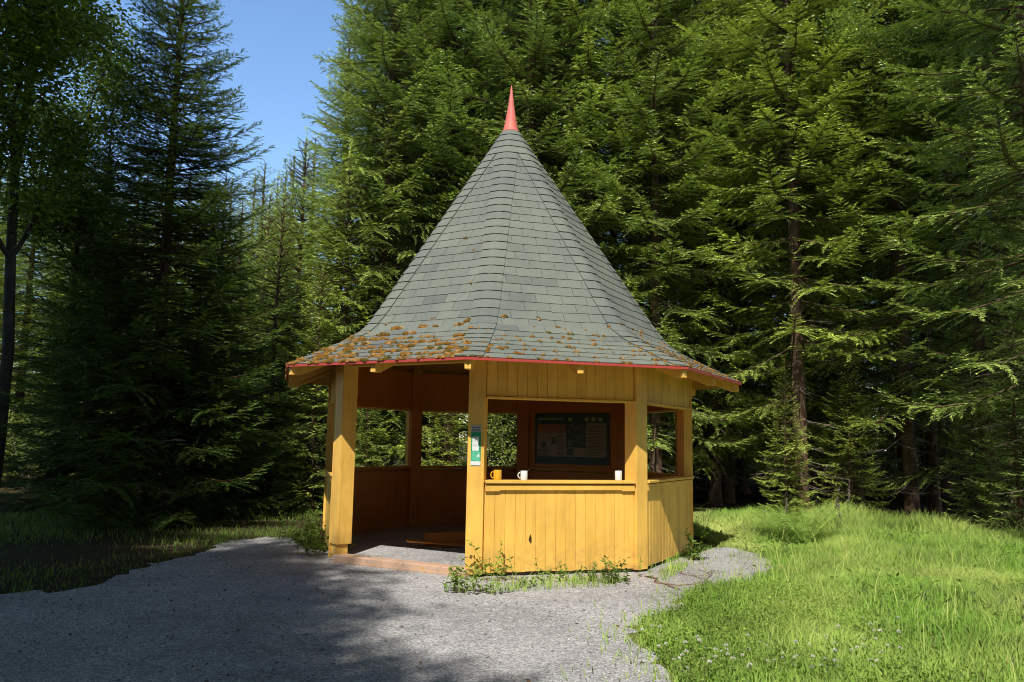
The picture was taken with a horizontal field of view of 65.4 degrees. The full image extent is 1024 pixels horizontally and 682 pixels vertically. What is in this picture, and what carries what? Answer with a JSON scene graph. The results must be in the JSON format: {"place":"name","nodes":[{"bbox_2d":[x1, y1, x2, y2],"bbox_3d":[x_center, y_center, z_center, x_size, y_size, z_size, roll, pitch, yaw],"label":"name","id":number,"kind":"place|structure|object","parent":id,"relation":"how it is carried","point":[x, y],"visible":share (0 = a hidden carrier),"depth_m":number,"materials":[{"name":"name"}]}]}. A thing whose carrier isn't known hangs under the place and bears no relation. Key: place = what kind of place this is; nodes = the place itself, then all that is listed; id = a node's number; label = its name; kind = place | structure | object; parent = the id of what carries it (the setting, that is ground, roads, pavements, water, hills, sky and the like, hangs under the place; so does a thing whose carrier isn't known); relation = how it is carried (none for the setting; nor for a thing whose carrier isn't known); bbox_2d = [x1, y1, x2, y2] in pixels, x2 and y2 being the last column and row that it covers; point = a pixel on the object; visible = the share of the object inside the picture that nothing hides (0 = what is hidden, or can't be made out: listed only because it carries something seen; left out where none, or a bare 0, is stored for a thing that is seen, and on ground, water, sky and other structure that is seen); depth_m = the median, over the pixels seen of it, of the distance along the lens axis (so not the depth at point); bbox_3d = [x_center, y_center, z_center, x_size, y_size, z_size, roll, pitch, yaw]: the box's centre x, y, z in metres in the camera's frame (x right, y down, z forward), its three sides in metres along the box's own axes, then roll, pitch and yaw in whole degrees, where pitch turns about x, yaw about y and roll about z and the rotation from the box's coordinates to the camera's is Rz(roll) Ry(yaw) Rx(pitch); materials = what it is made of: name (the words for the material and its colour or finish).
{"place":"outdoors","nodes":[
{"label":"outdoors","id":0,"kind":"place"},
{"bbox_2d":[0,503,321,593],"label":"verge","id":1,"kind":"structure","parent":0,"point":[58,550],"depth_m":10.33,"materials":[{"name":"green plant"}]},
{"bbox_2d":[0,0,159,486],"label":"alder tree","id":2,"kind":"object","parent":1,"relation":"on","point":[37,42],"visible":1,"depth_m":12.70,"materials":[{"name":"green plant"}]},
{"bbox_2d":[273,506,325,543],"bbox_3d":[-2.911,2.579,11.232,0.885,0.544,0.512,-3,-8,26],"label":"weed","id":3,"kind":"object","parent":1,"relation":"on","point":[313,527],"visible":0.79,"depth_m":11.22,"materials":[{"name":"green plant"}]},
{"bbox_2d":[0,536,771,681],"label":"gravel yard","id":4,"kind":"structure","parent":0,"point":[144,659],"depth_m":6.35,"materials":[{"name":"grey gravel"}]},
{"bbox_2d":[281,522,358,556],"bbox_3d":[-2.426,2.506,10.106,0.986,0.423,0.366,1,-7,0],"label":"weed","id":5,"kind":"object","parent":4,"relation":"on","point":[315,542],"visible":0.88,"depth_m":10.10,"materials":[{"name":"green plant"}]},
{"bbox_2d":[442,556,508,594],"bbox_3d":[-0.384,2.286,7.747,0.656,0.338,0.407,-5,-9,38],"label":"weed","id":6,"kind":"object","parent":4,"relation":"on","point":[456,580],"visible":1,"depth_m":7.78,"materials":[{"name":"green plant"}]},
{"bbox_2d":[466,540,517,581],"bbox_3d":[-0.249,2.344,8.521,0.598,0.420,0.408,-3,-8,28],"label":"weed","id":7,"kind":"object","parent":4,"relation":"on","point":[488,564],"visible":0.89,"depth_m":8.49,"materials":[{"name":"green plant"}]},
{"bbox_2d":[534,557,569,580],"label":"weed","id":8,"kind":"object","parent":4,"relation":"on","point":[549,569],"visible":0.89,"depth_m":8.53,"materials":[{"name":"green plant"}]},
{"bbox_2d":[564,564,597,580],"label":"weed","id":9,"kind":"object","parent":4,"relation":"on","point":[594,572],"visible":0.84,"depth_m":8.55,"materials":[{"name":"green plant"}]},
{"bbox_2d":[586,555,629,584],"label":"weed","id":10,"kind":"object","parent":4,"relation":"on","point":[615,576],"visible":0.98,"depth_m":8.47,"materials":[{"name":"green plant"}]},
{"bbox_2d":[481,547,771,681],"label":"edge grass","id":11,"kind":"structure","parent":4,"relation":"on","point":[594,579],"depth_m":8.12,"materials":[{"name":"green plant"}]},
{"bbox_2d":[683,527,711,560],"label":"weed","id":12,"kind":"object","parent":4,"relation":"on","point":[697,551],"visible":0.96,"depth_m":10.25,"materials":[{"name":"green plant"}]},
{"bbox_2d":[406,532,465,547],"bbox_3d":[-0.919,2.665,10.667,1.061,0.150,0.506,4,-8,-24],"label":"bench","id":13,"kind":"object","parent":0,"point":[444,539],"visible":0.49,"depth_m":10.84,"materials":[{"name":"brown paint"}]},
{"bbox_2d":[0,0,1018,450],"label":"sky","id":14,"kind":"structure","parent":0,"point":[281,38],"materials":[{"name":"blue"}]},
{"bbox_2d":[0,445,1023,551],"bbox_3d":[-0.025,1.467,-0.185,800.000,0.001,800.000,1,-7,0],"label":"ground","id":15,"kind":"structure","parent":0,"point":[755,497],"depth_m":20.45,"materials":[{"name":"green plant"}]},
{"bbox_2d":[0,144,55,459],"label":"spruce","id":16,"kind":"object","parent":15,"relation":"on","point":[20,284],"visible":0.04,"depth_m":33.59,"materials":[{"name":"green plant"}]},
{"bbox_2d":[0,152,57,476],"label":"spruce","id":17,"kind":"object","parent":15,"relation":"on","point":[18,309],"visible":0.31,"depth_m":22.51,"materials":[{"name":"green plant"}]},
{"bbox_2d":[5,403,56,486],"bbox_3d":[-11.964,2.682,19.980,2.127,2.330,2.110,1,-7,0],"label":"shrub","id":18,"kind":"object","parent":15,"relation":"on","point":[10,420],"visible":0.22,"depth_m":19.76,"materials":[{"name":"green plant"}]},
{"bbox_2d":[3,150,66,447],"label":"spruce","id":19,"kind":"object","parent":15,"relation":"on","point":[32,286],"depth_m":45.54,"materials":[{"name":"green plant"}]},
{"bbox_2d":[0,170,78,483],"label":"spruce","id":20,"kind":"object","parent":15,"relation":"on","point":[28,287],"visible":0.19,"depth_m":24.01,"materials":[{"name":"green plant"}]},
{"bbox_2d":[6,171,93,444],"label":"spruce","id":21,"kind":"object","parent":15,"relation":"on","point":[39,298],"visible":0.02,"depth_m":35.68,"materials":[{"name":"green plant"}]},
{"bbox_2d":[5,195,99,470],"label":"spruce","id":22,"kind":"object","parent":15,"relation":"on","point":[43,331],"visible":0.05,"depth_m":26.77,"materials":[{"name":"green plant"}]},
{"bbox_2d":[0,1,164,509],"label":"alder tree","id":23,"kind":"object","parent":15,"relation":"on","point":[80,225],"visible":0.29,"depth_m":15.70,"materials":[{"name":"green plant"}]},
{"bbox_2d":[20,198,144,475],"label":"spruce","id":24,"kind":"object","parent":15,"relation":"on","point":[82,378],"visible":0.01,"depth_m":23.84,"materials":[{"name":"green plant"}]},
{"bbox_2d":[0,103,183,514],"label":"spruce","id":25,"kind":"object","parent":15,"relation":"on","point":[50,473],"visible":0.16,"depth_m":15.76,"materials":[{"name":"green plant"}]},
{"bbox_2d":[101,227,202,485],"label":"spruce","id":26,"kind":"object","parent":15,"relation":"on","point":[165,450],"visible":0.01,"depth_m":25.11,"materials":[{"name":"green plant"}]},
{"bbox_2d":[0,0,312,531],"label":"spruce","id":27,"kind":"object","parent":15,"relation":"on","point":[161,408],"visible":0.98,"depth_m":14.15,"materials":[{"name":"green plant"}]},
{"bbox_2d":[138,172,281,506],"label":"spruce","id":28,"kind":"object","parent":15,"relation":"on","point":[229,265],"visible":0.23,"depth_m":17.56,"materials":[{"name":"green plant"}]},
{"bbox_2d":[178,177,244,385],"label":"spruce","id":29,"kind":"object","parent":15,"relation":"on","point":[210,262],"visible":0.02,"depth_m":30.36,"materials":[{"name":"green plant"}]},
{"bbox_2d":[177,195,281,472],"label":"spruce","id":30,"kind":"object","parent":15,"relation":"on","point":[240,244],"visible":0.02,"depth_m":26.48,"materials":[{"name":"green plant"}]},
{"bbox_2d":[226,170,276,357],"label":"spruce","id":31,"kind":"object","parent":15,"relation":"on","point":[251,210],"depth_m":42.87,"materials":[{"name":"green plant"}]},
{"bbox_2d":[218,184,302,494],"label":"spruce","id":32,"kind":"object","parent":15,"relation":"on","point":[267,228],"visible":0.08,"depth_m":21.75,"materials":[{"name":"green plant"}]},
{"bbox_2d":[232,160,299,444],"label":"spruce","id":33,"kind":"object","parent":15,"relation":"on","point":[263,193],"visible":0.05,"depth_m":31.72,"materials":[{"name":"green plant"}]},
{"bbox_2d":[218,150,322,466],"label":"spruce","id":34,"kind":"object","parent":15,"relation":"on","point":[293,169],"visible":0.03,"depth_m":27.56,"materials":[{"name":"green plant"}]},
{"bbox_2d":[217,185,325,503],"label":"spruce","id":35,"kind":"object","parent":15,"relation":"on","point":[277,297],"visible":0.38,"depth_m":19.02,"materials":[{"name":"green plant"}]},
{"bbox_2d":[241,171,313,395],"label":"spruce","id":36,"kind":"object","parent":15,"relation":"on","point":[283,184],"visible":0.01,"depth_m":39.00,"materials":[{"name":"green plant"}]},
{"bbox_2d":[220,126,342,496],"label":"spruce","id":37,"kind":"object","parent":15,"relation":"on","point":[292,199],"visible":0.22,"depth_m":20.66,"materials":[{"name":"green plant"}]},
{"bbox_2d":[256,420,325,508],"bbox_3d":[-4.531,2.618,16.684,1.508,1.883,1.874,5,-8,-27],"label":"shrub","id":38,"kind":"object","parent":15,"relation":"on","point":[305,462],"visible":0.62,"depth_m":16.51,"materials":[{"name":"green plant"}]},
{"bbox_2d":[247,134,343,486],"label":"spruce","id":39,"kind":"object","parent":15,"relation":"on","point":[293,229],"visible":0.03,"depth_m":24.28,"materials":[{"name":"green plant"}]},
{"bbox_2d":[259,262,364,514],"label":"spruce","id":40,"kind":"object","parent":15,"relation":"on","point":[312,503],"visible":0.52,"depth_m":16.40,"materials":[{"name":"green plant"}]},
{"bbox_2d":[254,140,405,510],"bbox_3d":[-3.691,-0.269,17.668,3.561,8.838,3.940,6,-9,-37],"label":"spruce","id":41,"kind":"object","parent":15,"relation":"on","point":[345,284],"visible":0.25,"depth_m":17.59,"materials":[{"name":"green plant"}]},
{"bbox_2d":[256,2,404,498],"bbox_3d":[-4.281,-2.456,19.979,3.691,12.819,3.850,6,-9,-37],"label":"spruce","id":42,"kind":"object","parent":15,"relation":"on","point":[325,140],"visible":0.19,"depth_m":19.76,"materials":[{"name":"green plant"}]},
{"bbox_2d":[262,0,449,478],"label":"spruce","id":43,"kind":"object","parent":15,"relation":"on","point":[318,168],"visible":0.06,"depth_m":20.57,"materials":[{"name":"green plant"}]},
{"bbox_2d":[355,408,392,466],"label":"spruce","id":44,"kind":"object","parent":15,"relation":"on","point":[366,442],"visible":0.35,"depth_m":16.02,"materials":[{"name":"green plant"}]},
{"bbox_2d":[286,0,471,474],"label":"spruce","id":45,"kind":"object","parent":15,"relation":"on","point":[388,170],"visible":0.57,"depth_m":18.28,"materials":[{"name":"green plant"}]},
{"bbox_2d":[309,0,509,464],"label":"spruce","id":46,"kind":"object","parent":15,"relation":"on","point":[399,180],"visible":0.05,"depth_m":19.94,"materials":[{"name":"green plant"}]},
{"bbox_2d":[397,28,473,465],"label":"spruce","id":47,"kind":"object","parent":15,"relation":"on","point":[425,452],"visible":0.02,"depth_m":25.13,"materials":[{"name":"green plant"}]},
{"bbox_2d":[421,412,467,468],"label":"spruce","id":48,"kind":"object","parent":15,"relation":"on","point":[445,451],"visible":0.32,"depth_m":16.60,"materials":[{"name":"green plant"}]},
{"bbox_2d":[395,9,503,465],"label":"spruce","id":49,"kind":"object","parent":15,"relation":"on","point":[435,454],"depth_m":21.80,"materials":[{"name":"green plant"}]},
{"bbox_2d":[341,0,566,465],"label":"spruce","id":50,"kind":"object","parent":15,"relation":"on","point":[457,180],"visible":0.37,"depth_m":18.45,"materials":[{"name":"green plant"}]},
{"bbox_2d":[436,412,537,469],"bbox_3d":[-0.073,2.228,16.109,3.346,2.674,2.024,1,-7,0],"label":"shrub","id":51,"kind":"object","parent":15,"relation":"on","point":[489,446],"visible":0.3,"depth_m":16.06,"materials":[{"name":"green plant"}]},
{"bbox_2d":[446,6,534,468],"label":"spruce","id":52,"kind":"object","parent":15,"relation":"on","point":[490,418],"depth_m":27.70,"materials":[{"name":"green plant"}]},
{"bbox_2d":[285,85,741,577],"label":"pavilion","id":53,"kind":"structure","parent":15,"relation":"on","point":[509,293],"depth_m":9.91,"materials":[{"name":"paint"}]},
{"bbox_2d":[471,425,480,464],"bbox_3d":[-0.400,1.155,8.836,0.110,0.440,0.007,0,-7,7],"label":"notice","id":54,"kind":"object","parent":53,"relation":"attached to","point":[475,444],"visible":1,"depth_m":8.83,"materials":[{"name":"green paper"}]},
{"bbox_2d":[535,413,609,465],"bbox_3d":[0.999,1.645,13.423,1.370,0.854,0.023,-3,-8,29],"label":"information board","id":55,"kind":"object","parent":53,"relation":"attached to","point":[574,438],"visible":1,"depth_m":13.41,"materials":[{"name":"paper"}]},
{"bbox_2d":[435,0,608,464],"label":"spruce","id":56,"kind":"object","parent":15,"relation":"on","point":[540,158],"visible":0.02,"depth_m":22.23,"materials":[{"name":"green plant"}]},
{"bbox_2d":[410,0,654,465],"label":"spruce","id":57,"kind":"object","parent":15,"relation":"on","point":[529,23],"visible":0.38,"depth_m":18.07,"materials":[{"name":"green plant"}]},
{"bbox_2d":[493,0,649,470],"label":"spruce","id":58,"kind":"object","parent":15,"relation":"on","point":[574,196],"depth_m":21.81,"materials":[{"name":"green plant"}]},
{"bbox_2d":[481,0,698,473],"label":"spruce","id":59,"kind":"object","parent":15,"relation":"on","point":[591,142],"visible":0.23,"depth_m":18.39,"materials":[{"name":"green plant"}]},
{"bbox_2d":[579,26,649,266],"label":"spruce","id":60,"kind":"object","parent":15,"relation":"on","point":[616,187],"depth_m":24.53,"materials":[{"name":"green plant"}]},
{"bbox_2d":[598,13,701,471],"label":"spruce","id":61,"kind":"object","parent":15,"relation":"on","point":[645,289],"depth_m":27.10,"materials":[{"name":"green plant"}]},
{"bbox_2d":[608,3,707,479],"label":"spruce","id":62,"kind":"object","parent":15,"relation":"on","point":[665,419],"visible":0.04,"depth_m":22.56,"materials":[{"name":"green plant"}]},
{"bbox_2d":[561,0,772,478],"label":"spruce","id":63,"kind":"object","parent":15,"relation":"on","point":[650,151],"visible":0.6,"depth_m":17.93,"materials":[{"name":"green plant"}]},
{"bbox_2d":[603,1,749,480],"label":"spruce","id":64,"kind":"object","parent":15,"relation":"on","point":[670,300],"visible":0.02,"depth_m":24.91,"materials":[{"name":"green plant"}]},
{"bbox_2d":[647,303,737,491],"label":"spruce","id":65,"kind":"object","parent":15,"relation":"on","point":[701,488],"visible":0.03,"depth_m":26.01,"materials":[{"name":"green plant"}]},
{"bbox_2d":[616,0,824,505],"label":"spruce","id":66,"kind":"object","parent":15,"relation":"on","point":[714,491],"visible":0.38,"depth_m":19.82,"materials":[{"name":"green plant"}]},
{"bbox_2d":[668,2,774,498],"bbox_3d":[5.944,-6.530,22.421,3.603,21.895,3.665,-3,-8,31],"label":"spruce","id":67,"kind":"object","parent":15,"relation":"on","point":[719,286],"visible":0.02,"depth_m":21.40,"materials":[{"name":"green plant"}]},
{"bbox_2d":[640,0,819,503],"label":"spruce","id":68,"kind":"object","parent":15,"relation":"on","point":[728,493],"visible":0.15,"depth_m":20.61,"materials":[{"name":"green plant"}]},
{"bbox_2d":[691,10,791,493],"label":"spruce","id":69,"kind":"object","parent":15,"relation":"on","point":[742,489],"visible":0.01,"depth_m":24.76,"materials":[{"name":"green plant"}]},
{"bbox_2d":[733,267,788,487],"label":"spruce","id":70,"kind":"object","parent":15,"relation":"on","point":[752,475],"visible":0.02,"depth_m":29.51,"materials":[{"name":"green plant"}]},
{"bbox_2d":[713,2,895,505],"bbox_3d":[7.868,-6.859,21.459,4.767,22.368,4.716,-5,-9,38],"label":"spruce","id":71,"kind":"object","parent":15,"relation":"on","point":[813,453],"visible":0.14,"depth_m":20.25,"materials":[{"name":"green plant"}]},
{"bbox_2d":[733,7,878,466],"bbox_3d":[10.018,-7.745,28.667,5.488,26.030,5.548,-3,-8,27],"label":"spruce","id":72,"kind":"object","parent":15,"relation":"on","point":[774,348],"visible":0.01,"depth_m":27.72,"materials":[{"name":"green plant"}]},
{"bbox_2d":[757,3,870,496],"bbox_3d":[9.290,-7.470,25.619,4.064,24.696,4.134,1,-7,-2],"label":"spruce","id":73,"kind":"object","parent":15,"relation":"on","point":[821,482],"visible":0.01,"depth_m":24.00,"materials":[{"name":"plant"}]},
{"bbox_2d":[753,270,883,492],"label":"spruce","id":74,"kind":"object","parent":15,"relation":"on","point":[790,484],"visible":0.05,"depth_m":27.44,"materials":[{"name":"green plant"}]},
{"bbox_2d":[729,1,940,500],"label":"spruce","id":75,"kind":"object","parent":15,"relation":"on","point":[827,496],"visible":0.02,"depth_m":22.15,"materials":[{"name":"green plant"}]},
{"bbox_2d":[732,0,966,509],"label":"spruce","id":76,"kind":"object","parent":15,"relation":"on","point":[850,305],"visible":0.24,"depth_m":18.35,"materials":[{"name":"green plant"}]},
{"bbox_2d":[811,342,901,514],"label":"spruce","id":77,"kind":"object","parent":15,"relation":"on","point":[850,476],"visible":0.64,"depth_m":16.05,"materials":[{"name":"green plant"}]},
{"bbox_2d":[791,140,935,494],"bbox_3d":[11.315,-5.745,26.541,4.729,21.528,4.844,2,-7,-8],"label":"spruce","id":78,"kind":"object","parent":15,"relation":"on","point":[869,476],"visible":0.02,"depth_m":25.29,"materials":[{"name":"green plant"}]},
{"bbox_2d":[839,303,926,494],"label":"spruce","id":79,"kind":"object","parent":15,"relation":"on","point":[886,469],"visible":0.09,"depth_m":26.47,"materials":[{"name":"green plant"}]},
{"bbox_2d":[745,0,1023,518],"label":"spruce","id":80,"kind":"object","parent":15,"relation":"on","point":[908,426],"visible":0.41,"depth_m":16.44,"materials":[{"name":"green plant"}]},
{"bbox_2d":[793,0,1022,527],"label":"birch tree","id":81,"kind":"object","parent":15,"relation":"on","point":[944,107],"visible":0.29,"depth_m":15.46,"materials":[{"name":"green plant"}]},
{"bbox_2d":[863,4,956,502],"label":"spruce","id":82,"kind":"object","parent":15,"relation":"on","point":[899,496],"visible":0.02,"depth_m":21.90,"materials":[{"name":"green plant"}]},
{"bbox_2d":[805,0,1023,513],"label":"spruce","id":83,"kind":"object","parent":15,"relation":"on","point":[934,501],"visible":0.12,"depth_m":18.55,"materials":[{"name":"green plant"}]},
{"bbox_2d":[828,0,1023,526],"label":"spruce","id":84,"kind":"object","parent":15,"relation":"on","point":[973,243],"visible":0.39,"depth_m":15.83,"materials":[{"name":"green plant"}]},
{"bbox_2d":[864,16,987,492],"bbox_3d":[14.053,-7.857,28.377,5.919,26.307,5.779,8,-10,-44],"label":"spruce","id":85,"kind":"object","parent":15,"relation":"on","point":[922,489],"visible":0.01,"depth_m":26.68,"materials":[{"name":"green plant"}]},
{"bbox_2d":[866,157,1022,496],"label":"spruce","id":86,"kind":"object","parent":15,"relation":"on","point":[943,484],"visible":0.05,"depth_m":24.95,"materials":[{"name":"green plant"}]},
{"bbox_2d":[897,1,1023,508],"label":"spruce","id":87,"kind":"object","parent":15,"relation":"on","point":[1010,462],"visible":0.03,"depth_m":20.80,"materials":[{"name":"green plant"}]},
{"bbox_2d":[917,16,1023,499],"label":"spruce","id":88,"kind":"object","parent":15,"relation":"on","point":[990,331],"visible":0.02,"depth_m":24.46,"materials":[{"name":"green plant"}]},
{"bbox_2d":[945,178,1001,490],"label":"spruce","id":89,"kind":"object","parent":15,"relation":"on","point":[964,476],"depth_m":28.62,"materials":[{"name":"green plant"}]},
{"bbox_2d":[936,370,1017,532],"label":"spruce","id":90,"kind":"object","parent":15,"relation":"on","point":[978,510],"visible":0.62,"depth_m":13.84,"materials":[{"name":"green plant"}]},
{"bbox_2d":[628,499,1023,681],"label":"meadow","id":91,"kind":"structure","parent":0,"point":[696,509],"depth_m":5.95,"materials":[{"name":"plant"}]},
{"bbox_2d":[751,507,805,539],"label":"fern","id":92,"kind":"object","parent":91,"relation":"on","point":[769,524],"visible":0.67,"depth_m":12.51,"materials":[{"name":"green plant"}]},
{"bbox_2d":[753,372,819,511],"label":"spruce","id":93,"kind":"object","parent":91,"relation":"on","point":[784,486],"visible":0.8,"depth_m":15.42,"materials":[{"name":"green plant"}]},
{"bbox_2d":[666,0,929,510],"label":"spruce","id":94,"kind":"object","parent":91,"relation":"on","point":[787,14],"visible":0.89,"depth_m":16.52,"materials":[{"name":"green plant"}]},
{"bbox_2d":[762,497,853,543],"bbox_3d":[4.434,2.705,11.858,1.277,0.710,1.240,6,-9,-35],"label":"fern","id":95,"kind":"object","parent":91,"relation":"on","point":[802,521],"visible":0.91,"depth_m":11.76,"materials":[{"name":"green plant"}]},
{"bbox_2d":[635,577,1023,681],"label":"clover patch","id":96,"kind":"object","parent":91,"relation":"on","point":[929,679],"visible":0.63,"depth_m":5.95,"materials":[{"name":"green plant"}]},
{"bbox_2d":[860,0,1023,509],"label":"spruce","id":97,"kind":"object","parent":91,"relation":"on","point":[967,70],"visible":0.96,"depth_m":12.93,"materials":[{"name":"green plant"}]},
{"bbox_2d":[966,317,1023,536],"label":"spruce","id":98,"kind":"object","parent":91,"relation":"on","point":[1018,486],"visible":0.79,"depth_m":12.51,"materials":[{"name":"green plant"}]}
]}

